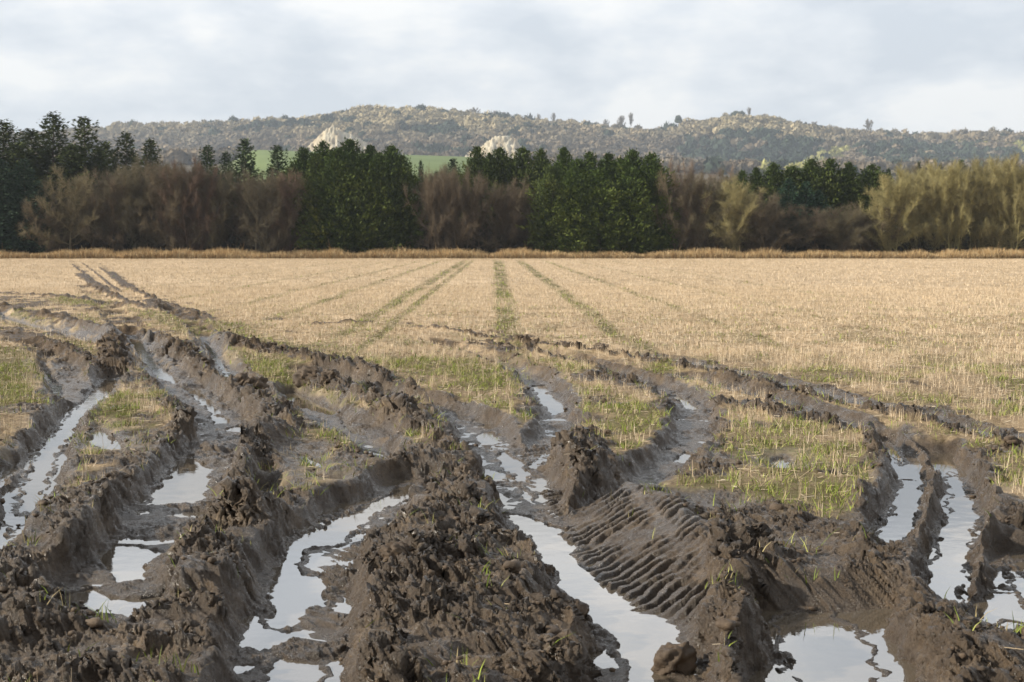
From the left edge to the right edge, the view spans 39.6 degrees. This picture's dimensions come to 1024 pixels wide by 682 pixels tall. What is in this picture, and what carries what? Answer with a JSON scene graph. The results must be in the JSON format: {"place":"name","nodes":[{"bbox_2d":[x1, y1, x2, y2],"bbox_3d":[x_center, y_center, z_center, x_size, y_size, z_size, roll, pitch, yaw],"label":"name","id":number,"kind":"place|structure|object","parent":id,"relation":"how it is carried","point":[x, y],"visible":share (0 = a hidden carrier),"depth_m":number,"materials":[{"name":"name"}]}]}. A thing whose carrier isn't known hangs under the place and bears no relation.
{"place":"outdoors","nodes":[
{"label":"outdoors","id":0,"kind":"place"},
{"bbox_2d":[0,258,1023,681],"bbox_3d":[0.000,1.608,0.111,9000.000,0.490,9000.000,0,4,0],"label":"field ground","id":1,"kind":"structure","parent":0,"point":[664,572],"depth_m":9.86,"materials":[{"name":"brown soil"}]},
{"bbox_2d":[0,158,37,252],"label":"cypress tree","id":2,"kind":"object","parent":1,"relation":"on","point":[5,180],"visible":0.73,"depth_m":154.47,"materials":[{"name":"green plant"}]},
{"bbox_2d":[0,119,46,206],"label":"spruce tree","id":3,"kind":"object","parent":1,"relation":"on","point":[6,137],"visible":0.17,"depth_m":162.57,"materials":[{"name":"green plant"}]},
{"bbox_2d":[1,141,53,243],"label":"spruce tree","id":4,"kind":"object","parent":1,"relation":"on","point":[19,148],"visible":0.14,"depth_m":160.52,"materials":[{"name":"green plant"}]},
{"bbox_2d":[0,158,60,253],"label":"cypress tree","id":5,"kind":"object","parent":1,"relation":"on","point":[28,184],"visible":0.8,"depth_m":154.49,"materials":[{"name":"green plant"}]},
{"bbox_2d":[11,128,57,189],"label":"spruce tree","id":6,"kind":"object","parent":1,"relation":"on","point":[25,137],"visible":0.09,"depth_m":165.37,"materials":[{"name":"green plant"}]},
{"bbox_2d":[14,195,81,251],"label":"bare tree","id":7,"kind":"object","parent":1,"relation":"on","point":[48,222],"visible":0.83,"depth_m":153.79,"materials":[{"name":"brown plant"}]},
{"bbox_2d":[27,111,82,230],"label":"spruce tree","id":8,"kind":"object","parent":1,"relation":"on","point":[49,152],"visible":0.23,"depth_m":163.22,"materials":[{"name":"green plant"}]},
{"bbox_2d":[18,162,113,249],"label":"bare tree","id":9,"kind":"object","parent":1,"relation":"on","point":[80,182],"visible":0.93,"depth_m":153.49,"materials":[{"name":"brown plant"}]},
{"bbox_2d":[40,145,115,252],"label":"spruce tree","id":10,"kind":"object","parent":1,"relation":"on","point":[69,151],"visible":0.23,"depth_m":160.44,"materials":[{"name":"green plant"}]},
{"bbox_2d":[49,116,116,251],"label":"spruce tree","id":11,"kind":"object","parent":1,"relation":"on","point":[85,146],"visible":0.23,"depth_m":162.40,"materials":[{"name":"green plant"}]},
{"bbox_2d":[51,178,124,250],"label":"bare tree","id":12,"kind":"object","parent":1,"relation":"on","point":[90,211],"visible":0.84,"depth_m":154.49,"materials":[{"name":"brown plant"}]},
{"bbox_2d":[71,150,130,253],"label":"spruce tree","id":13,"kind":"object","parent":1,"relation":"on","point":[100,156],"visible":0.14,"depth_m":161.63,"materials":[{"name":"green plant"}]},
{"bbox_2d":[87,429,123,449],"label":"puddle water","id":14,"kind":"structure","parent":1,"relation":"on","point":[97,440],"depth_m":12.20,"materials":[{"name":"grey liquid"}]},
{"bbox_2d":[77,164,154,251],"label":"bare tree","id":15,"kind":"object","parent":1,"relation":"on","point":[113,228],"visible":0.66,"depth_m":155.57,"materials":[{"name":"brown plant"}]},
{"bbox_2d":[97,160,158,249],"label":"bare tree","id":16,"kind":"object","parent":1,"relation":"on","point":[125,169],"visible":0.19,"depth_m":158.12,"materials":[{"name":"brown plant"}]},
{"bbox_2d":[106,131,151,241],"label":"spruce tree","id":17,"kind":"object","parent":1,"relation":"on","point":[129,154],"visible":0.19,"depth_m":164.52,"materials":[{"name":"green plant"}]},
{"bbox_2d":[96,153,176,250],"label":"bare tree","id":18,"kind":"object","parent":1,"relation":"on","point":[129,198],"visible":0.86,"depth_m":155.79,"materials":[{"name":"brown plant"}]},
{"bbox_2d":[139,137,168,248],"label":"spruce tree","id":19,"kind":"object","parent":1,"relation":"on","point":[151,152],"visible":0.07,"depth_m":166.66,"materials":[{"name":"green plant"}]},
{"bbox_2d":[127,155,202,251],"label":"bare tree","id":20,"kind":"object","parent":1,"relation":"on","point":[157,208],"visible":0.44,"depth_m":155.38,"materials":[{"name":"brown plant"}]},
{"bbox_2d":[138,156,213,251],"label":"bare tree","id":21,"kind":"object","parent":1,"relation":"on","point":[170,216],"visible":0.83,"depth_m":153.74,"materials":[{"name":"brown plant"}]},
{"bbox_2d":[154,154,235,250],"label":"bare tree","id":22,"kind":"object","parent":1,"relation":"on","point":[191,189],"visible":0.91,"depth_m":154.54,"materials":[{"name":"brown plant"}]},
{"bbox_2d":[171,165,236,251],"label":"bare tree","id":23,"kind":"object","parent":1,"relation":"on","point":[216,231],"visible":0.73,"depth_m":155.18,"materials":[{"name":"brown plant"}]},
{"bbox_2d":[188,144,220,248],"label":"spruce tree","id":24,"kind":"object","parent":1,"relation":"on","point":[208,150],"visible":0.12,"depth_m":164.68,"materials":[{"name":"green plant"}]},
{"bbox_2d":[208,150,244,252],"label":"spruce tree","id":25,"kind":"object","parent":1,"relation":"on","point":[226,159],"visible":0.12,"depth_m":164.81,"materials":[{"name":"green plant"}]},
{"bbox_2d":[190,170,267,247],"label":"bare tree","id":26,"kind":"object","parent":1,"relation":"on","point":[238,230],"visible":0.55,"depth_m":156.72,"materials":[{"name":"brown plant"}]},
{"bbox_2d":[223,137,265,249],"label":"spruce tree","id":27,"kind":"object","parent":1,"relation":"on","point":[244,161],"visible":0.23,"depth_m":164.55,"materials":[{"name":"green plant"}]},
{"bbox_2d":[243,376,269,389],"bbox_3d":[-2.938,0.515,16.320,0.289,0.237,0.271,0,4,0],"label":"mud clod","id":28,"kind":"object","parent":1,"relation":"on","point":[257,382],"visible":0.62,"depth_m":16.24,"materials":[{"name":"brown soil"}]},
{"bbox_2d":[216,165,299,254],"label":"bare tree","id":29,"kind":"object","parent":1,"relation":"on","point":[254,203],"visible":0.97,"depth_m":152.94,"materials":[{"name":"brown plant"}]},
{"bbox_2d":[250,145,289,248],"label":"spruce tree","id":30,"kind":"object","parent":1,"relation":"on","point":[279,163],"visible":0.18,"depth_m":164.68,"materials":[{"name":"green plant"}]},
{"bbox_2d":[238,167,307,252],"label":"bare tree","id":31,"kind":"object","parent":1,"relation":"on","point":[284,235],"visible":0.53,"depth_m":154.35,"materials":[{"name":"brown plant"}]},
{"bbox_2d":[268,166,310,252],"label":"bare tree","id":32,"kind":"object","parent":1,"relation":"on","point":[287,208],"visible":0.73,"depth_m":154.25,"materials":[{"name":"brown plant"}]},
{"bbox_2d":[275,146,318,252],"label":"cypress tree","id":33,"kind":"object","parent":1,"relation":"on","point":[299,162],"visible":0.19,"depth_m":160.19,"materials":[{"name":"green plant"}]},
{"bbox_2d":[292,366,322,387],"bbox_3d":[-2.452,0.447,17.127,0.374,0.296,0.333,0,4,0],"label":"mud clod","id":34,"kind":"object","parent":1,"relation":"on","point":[302,375],"visible":0.62,"depth_m":17.03,"materials":[{"name":"brown soil"}]},
{"bbox_2d":[287,153,343,251],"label":"cypress tree","id":35,"kind":"object","parent":1,"relation":"on","point":[317,158],"visible":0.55,"depth_m":154.65,"materials":[{"name":"green plant"}]},
{"bbox_2d":[300,139,332,205],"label":"cypress tree","id":36,"kind":"object","parent":1,"relation":"on","point":[323,151],"visible":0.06,"depth_m":160.35,"materials":[{"name":"green plant"}]},
{"bbox_2d":[296,146,383,253],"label":"cypress tree","id":37,"kind":"object","parent":1,"relation":"on","point":[336,170],"visible":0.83,"depth_m":153.80,"materials":[{"name":"green plant"}]},
{"bbox_2d":[325,137,364,212],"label":"cypress tree","id":38,"kind":"object","parent":1,"relation":"on","point":[351,148],"visible":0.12,"depth_m":158.39,"materials":[{"name":"green plant"}]},
{"bbox_2d":[320,153,391,253],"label":"cypress tree","id":39,"kind":"object","parent":1,"relation":"on","point":[360,167],"visible":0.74,"depth_m":153.66,"materials":[{"name":"green plant"}]},
{"bbox_2d":[342,151,415,252],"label":"cypress tree","id":40,"kind":"object","parent":1,"relation":"on","point":[379,162],"visible":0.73,"depth_m":153.92,"materials":[{"name":"green plant"}]},
{"bbox_2d":[365,144,428,246],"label":"cypress tree","id":41,"kind":"object","parent":1,"relation":"on","point":[390,154],"visible":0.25,"depth_m":156.20,"materials":[{"name":"green plant"}]},
{"bbox_2d":[380,541,413,561],"bbox_3d":[-0.577,1.081,7.177,0.177,0.135,0.141,-1,4,-17],"label":"mud clod","id":42,"kind":"object","parent":1,"relation":"on","point":[388,550],"visible":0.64,"depth_m":7.14,"materials":[{"name":"brown soil"}]},
{"bbox_2d":[378,153,429,251],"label":"cypress tree","id":43,"kind":"object","parent":1,"relation":"on","point":[402,170],"visible":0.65,"depth_m":155.13,"materials":[{"name":"green plant"}]},
{"bbox_2d":[401,164,454,252],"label":"bare tree","id":44,"kind":"object","parent":1,"relation":"on","point":[429,200],"visible":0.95,"depth_m":153.69,"materials":[{"name":"brown plant"}]},
{"bbox_2d":[413,163,471,250],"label":"bare tree","id":45,"kind":"object","parent":1,"relation":"on","point":[447,199],"visible":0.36,"depth_m":156.82,"materials":[{"name":"brown plant"}]},
{"bbox_2d":[424,164,489,250],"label":"bare tree","id":46,"kind":"object","parent":1,"relation":"on","point":[466,214],"visible":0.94,"depth_m":154.69,"materials":[{"name":"brown plant"}]},
{"bbox_2d":[454,146,509,248],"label":"cypress tree","id":47,"kind":"object","parent":1,"relation":"on","point":[475,162],"visible":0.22,"depth_m":165.19,"materials":[{"name":"green plant"}]},
{"bbox_2d":[451,180,519,252],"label":"bare tree","id":48,"kind":"object","parent":1,"relation":"on","point":[482,219],"visible":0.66,"depth_m":156.03,"materials":[{"name":"brown plant"}]},
{"bbox_2d":[466,151,507,252],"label":"cypress tree","id":49,"kind":"object","parent":1,"relation":"on","point":[489,158],"visible":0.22,"depth_m":164.47,"materials":[{"name":"green plant"}]},
{"bbox_2d":[464,146,530,253],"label":"cypress tree","id":50,"kind":"object","parent":1,"relation":"on","point":[499,156],"visible":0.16,"depth_m":165.92,"materials":[{"name":"green plant"}]},
{"bbox_2d":[464,173,532,251],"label":"bare tree","id":51,"kind":"object","parent":1,"relation":"on","point":[496,223],"visible":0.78,"depth_m":156.39,"materials":[{"name":"brown plant"}]},
{"bbox_2d":[0,317,1023,681],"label":"puddle water","id":52,"kind":"structure","parent":1,"relation":"on","point":[820,647],"depth_m":7.81,"materials":[{"name":"grey liquid"}]},
{"bbox_2d":[0,258,1023,681],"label":"stubble","id":53,"kind":"object","parent":1,"relation":"on","point":[592,290],"visible":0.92,"depth_m":35.57,"materials":[{"name":"beige plant"}]},
{"bbox_2d":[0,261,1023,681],"bbox_3d":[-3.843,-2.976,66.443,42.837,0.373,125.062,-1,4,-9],"label":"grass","id":54,"kind":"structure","parent":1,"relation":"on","point":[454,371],"depth_m":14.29,"materials":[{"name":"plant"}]},
{"bbox_2d":[0,329,1023,681],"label":"soil crumbs","id":55,"kind":"object","parent":1,"relation":"on","point":[514,565],"visible":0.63,"depth_m":7.18,"materials":[{"name":"brown soil"}]},
{"bbox_2d":[489,180,537,251],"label":"bare tree","id":56,"kind":"object","parent":1,"relation":"on","point":[513,230],"visible":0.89,"depth_m":156.21,"materials":[{"name":"brown plant"}]},
{"bbox_2d":[8,208,1023,253],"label":"undergrowth","id":57,"kind":"object","parent":1,"relation":"on","point":[899,248],"visible":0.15,"depth_m":157.46,"materials":[{"name":"plant"}]},
{"bbox_2d":[492,145,542,231],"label":"cypress tree","id":58,"kind":"object","parent":1,"relation":"on","point":[522,160],"visible":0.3,"depth_m":165.20,"materials":[{"name":"green plant"}]},
{"bbox_2d":[506,197,540,249],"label":"bare tree","id":59,"kind":"object","parent":1,"relation":"on","point":[519,228],"visible":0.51,"depth_m":156.93,"materials":[{"name":"brown plant"}]},
{"bbox_2d":[517,148,552,221],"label":"cypress tree","id":60,"kind":"object","parent":1,"relation":"on","point":[540,162],"visible":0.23,"depth_m":164.42,"materials":[{"name":"green plant"}]},
{"bbox_2d":[515,164,579,252],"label":"cypress tree","id":61,"kind":"object","parent":1,"relation":"on","point":[549,184],"visible":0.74,"depth_m":154.52,"materials":[{"name":"green plant"}]},
{"bbox_2d":[525,146,573,246],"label":"cypress tree","id":62,"kind":"object","parent":1,"relation":"on","point":[563,160],"visible":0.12,"depth_m":157.59,"materials":[{"name":"green plant"}]},
{"bbox_2d":[540,166,606,253],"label":"cypress tree","id":63,"kind":"object","parent":1,"relation":"on","point":[572,205],"visible":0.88,"depth_m":153.20,"materials":[{"name":"green plant"}]},
{"bbox_2d":[559,150,613,250],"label":"cypress tree","id":64,"kind":"object","parent":1,"relation":"on","point":[588,157],"visible":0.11,"depth_m":156.43,"materials":[{"name":"green plant"}]},
{"bbox_2d":[567,166,635,253],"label":"cypress tree","id":65,"kind":"object","parent":1,"relation":"on","point":[601,180],"visible":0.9,"depth_m":153.09,"materials":[{"name":"green plant"}]},
{"bbox_2d":[595,167,665,253],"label":"cypress tree","id":66,"kind":"object","parent":1,"relation":"on","point":[630,189],"visible":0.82,"depth_m":153.22,"materials":[{"name":"green plant"}]},
{"bbox_2d":[606,148,664,251],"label":"cypress tree","id":67,"kind":"object","parent":1,"relation":"on","point":[632,159],"visible":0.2,"depth_m":156.07,"materials":[{"name":"green plant"}]},
{"bbox_2d":[612,151,686,254],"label":"cypress tree","id":68,"kind":"object","parent":1,"relation":"on","point":[650,160],"visible":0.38,"depth_m":154.95,"materials":[{"name":"green plant"}]},
{"bbox_2d":[635,162,684,253],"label":"cypress tree","id":69,"kind":"object","parent":1,"relation":"on","point":[660,205],"visible":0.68,"depth_m":154.27,"materials":[{"name":"green plant"}]},
{"bbox_2d":[650,641,696,675],"bbox_3d":[0.685,1.352,5.982,0.232,0.174,0.185,-2,4,-29],"label":"mud clod","id":70,"kind":"object","parent":1,"relation":"on","point":[669,657],"visible":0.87,"depth_m":5.92,"materials":[{"name":"brown soil"}]},
{"bbox_2d":[659,153,704,244],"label":"bare tree","id":71,"kind":"object","parent":1,"relation":"on","point":[684,171],"visible":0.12,"depth_m":168.01,"materials":[{"name":"brown plant"}]},
{"bbox_2d":[649,165,721,251],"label":"bare tree","id":72,"kind":"object","parent":1,"relation":"on","point":[682,226],"visible":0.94,"depth_m":153.74,"materials":[{"name":"brown plant"}]},
{"bbox_2d":[674,185,725,248],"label":"bare tree","id":73,"kind":"object","parent":1,"relation":"on","point":[687,212],"visible":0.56,"depth_m":155.08,"materials":[{"name":"brown plant"}]},
{"bbox_2d":[674,179,740,249],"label":"bare tree","id":74,"kind":"object","parent":1,"relation":"on","point":[707,215],"visible":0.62,"depth_m":154.39,"materials":[{"name":"brown plant"}]},
{"bbox_2d":[695,168,739,239],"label":"bare tree","id":75,"kind":"object","parent":1,"relation":"on","point":[721,182],"visible":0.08,"depth_m":168.14,"materials":[{"name":"brown plant"}]},
{"bbox_2d":[699,176,767,251],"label":"bare tree","id":76,"kind":"object","parent":1,"relation":"on","point":[733,219],"visible":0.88,"depth_m":153.38,"materials":[{"name":"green plant"}]},
{"bbox_2d":[716,186,787,251],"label":"bare tree","id":77,"kind":"object","parent":1,"relation":"on","point":[773,196],"visible":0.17,"depth_m":157.12,"materials":[{"name":"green plant"}]},
{"bbox_2d":[737,166,778,243],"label":"cypress tree","id":78,"kind":"object","parent":1,"relation":"on","point":[755,177],"visible":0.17,"depth_m":163.72,"materials":[{"name":"green plant"}]},
{"bbox_2d":[729,196,807,250],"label":"bare tree","id":79,"kind":"object","parent":1,"relation":"on","point":[763,221],"visible":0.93,"depth_m":153.71,"materials":[{"name":"brown plant"}]},
{"bbox_2d":[754,162,792,246],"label":"cypress tree","id":80,"kind":"object","parent":1,"relation":"on","point":[774,179],"visible":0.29,"depth_m":163.22,"materials":[{"name":"green plant"}]},
{"bbox_2d":[769,178,809,252],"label":"cypress tree","id":81,"kind":"object","parent":1,"relation":"on","point":[788,195],"visible":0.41,"depth_m":158.86,"materials":[{"name":"green plant"}]},
{"bbox_2d":[751,215,829,253],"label":"bare tree","id":82,"kind":"object","parent":1,"relation":"on","point":[800,230],"visible":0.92,"depth_m":154.44,"materials":[{"name":"brown plant"}]},
{"bbox_2d":[772,165,815,225],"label":"cypress tree","id":83,"kind":"object","parent":1,"relation":"on","point":[794,173],"visible":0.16,"depth_m":163.35,"materials":[{"name":"green plant"}]},
{"bbox_2d":[786,181,823,251],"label":"cypress tree","id":84,"kind":"object","parent":1,"relation":"on","point":[810,192],"visible":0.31,"depth_m":158.88,"materials":[{"name":"green plant"}]},
{"bbox_2d":[791,157,839,250],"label":"cypress tree","id":85,"kind":"object","parent":1,"relation":"on","point":[812,172],"visible":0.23,"depth_m":162.82,"materials":[{"name":"green plant"}]},
{"bbox_2d":[780,202,860,251],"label":"bare tree","id":86,"kind":"object","parent":1,"relation":"on","point":[813,231],"visible":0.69,"depth_m":154.18,"materials":[{"name":"brown plant"}]},
{"bbox_2d":[805,189,839,250],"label":"cypress tree","id":87,"kind":"object","parent":1,"relation":"on","point":[818,193],"visible":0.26,"depth_m":158.95,"materials":[{"name":"green plant"}]},
{"bbox_2d":[811,157,856,248],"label":"cypress tree","id":88,"kind":"object","parent":1,"relation":"on","point":[831,166],"visible":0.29,"depth_m":162.89,"materials":[{"name":"green plant"}]},
{"bbox_2d":[813,204,877,252],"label":"bare tree","id":89,"kind":"object","parent":1,"relation":"on","point":[845,222],"visible":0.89,"depth_m":153.38,"materials":[{"name":"brown plant"}]},
{"bbox_2d":[827,161,877,250],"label":"cypress tree","id":90,"kind":"object","parent":1,"relation":"on","point":[849,168],"visible":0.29,"depth_m":163.18,"materials":[{"name":"green plant"}]},
{"bbox_2d":[842,163,903,252],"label":"cypress tree","id":91,"kind":"object","parent":1,"relation":"on","point":[871,175],"visible":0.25,"depth_m":163.06,"materials":[{"name":"green plant"}]},
{"bbox_2d":[844,200,914,252],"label":"bare tree","id":92,"kind":"object","parent":1,"relation":"on","point":[866,240],"visible":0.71,"depth_m":154.47,"materials":[{"name":"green plant"}]},
{"bbox_2d":[858,170,930,251],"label":"willow tree","id":93,"kind":"object","parent":1,"relation":"on","point":[895,198],"visible":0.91,"depth_m":153.76,"materials":[{"name":"green plant"}]},
{"bbox_2d":[876,164,944,251],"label":"willow tree","id":94,"kind":"object","parent":1,"relation":"on","point":[916,178],"visible":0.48,"depth_m":156.57,"materials":[{"name":"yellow plant"}]},
{"bbox_2d":[908,159,967,253],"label":"willow tree","id":95,"kind":"object","parent":1,"relation":"on","point":[936,202],"visible":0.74,"depth_m":156.03,"materials":[{"name":"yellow plant"}]},
{"bbox_2d":[915,157,990,250],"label":"willow tree","id":96,"kind":"object","parent":1,"relation":"on","point":[954,186],"visible":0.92,"depth_m":154.71,"materials":[{"name":"green plant"}]},
{"bbox_2d":[950,154,1010,250],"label":"willow tree","id":97,"kind":"object","parent":1,"relation":"on","point":[978,170],"visible":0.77,"depth_m":154.97,"materials":[{"name":"yellow plant"}]},
{"bbox_2d":[969,153,1022,250],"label":"willow tree","id":98,"kind":"object","parent":1,"relation":"on","point":[993,222],"visible":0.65,"depth_m":154.86,"materials":[{"name":"yellow plant"}]},
{"bbox_2d":[978,151,1023,250],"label":"willow tree","id":99,"kind":"object","parent":1,"relation":"on","point":[1017,217],"visible":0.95,"depth_m":153.98,"materials":[{"name":"green plant"}]},
{"bbox_2d":[0,240,1023,258],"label":"dry grass","id":100,"kind":"structure","parent":0,"point":[768,253],"depth_m":150.81,"materials":[{"name":"plant"}]},
{"bbox_2d":[0,0,1023,133],"label":"sky","id":101,"kind":"structure","parent":0,"point":[938,66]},
{"bbox_2d":[45,117,1014,213],"bbox_3d":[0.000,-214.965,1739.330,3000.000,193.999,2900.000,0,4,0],"label":"hills","id":102,"kind":"structure","parent":0,"point":[261,160],"depth_m":1020.37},
{"bbox_2d":[308,126,367,152],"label":"chalk cliff","id":103,"kind":"structure","parent":102,"relation":"on","point":[332,136],"depth_m":1591.39,"materials":[{"name":"white stone"}]},
{"bbox_2d":[465,135,521,157],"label":"chalk cliff","id":104,"kind":"structure","parent":102,"relation":"on","point":[508,144],"depth_m":1589.82,"materials":[{"name":"white stone"}]},
{"bbox_2d":[0,104,1023,175],"bbox_3d":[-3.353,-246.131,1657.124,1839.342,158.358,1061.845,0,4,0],"label":"distant woodland","id":105,"kind":"object","parent":102,"relation":"on","point":[458,131],"visible":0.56,"depth_m":1831.14,"materials":[{"name":"green plant"}]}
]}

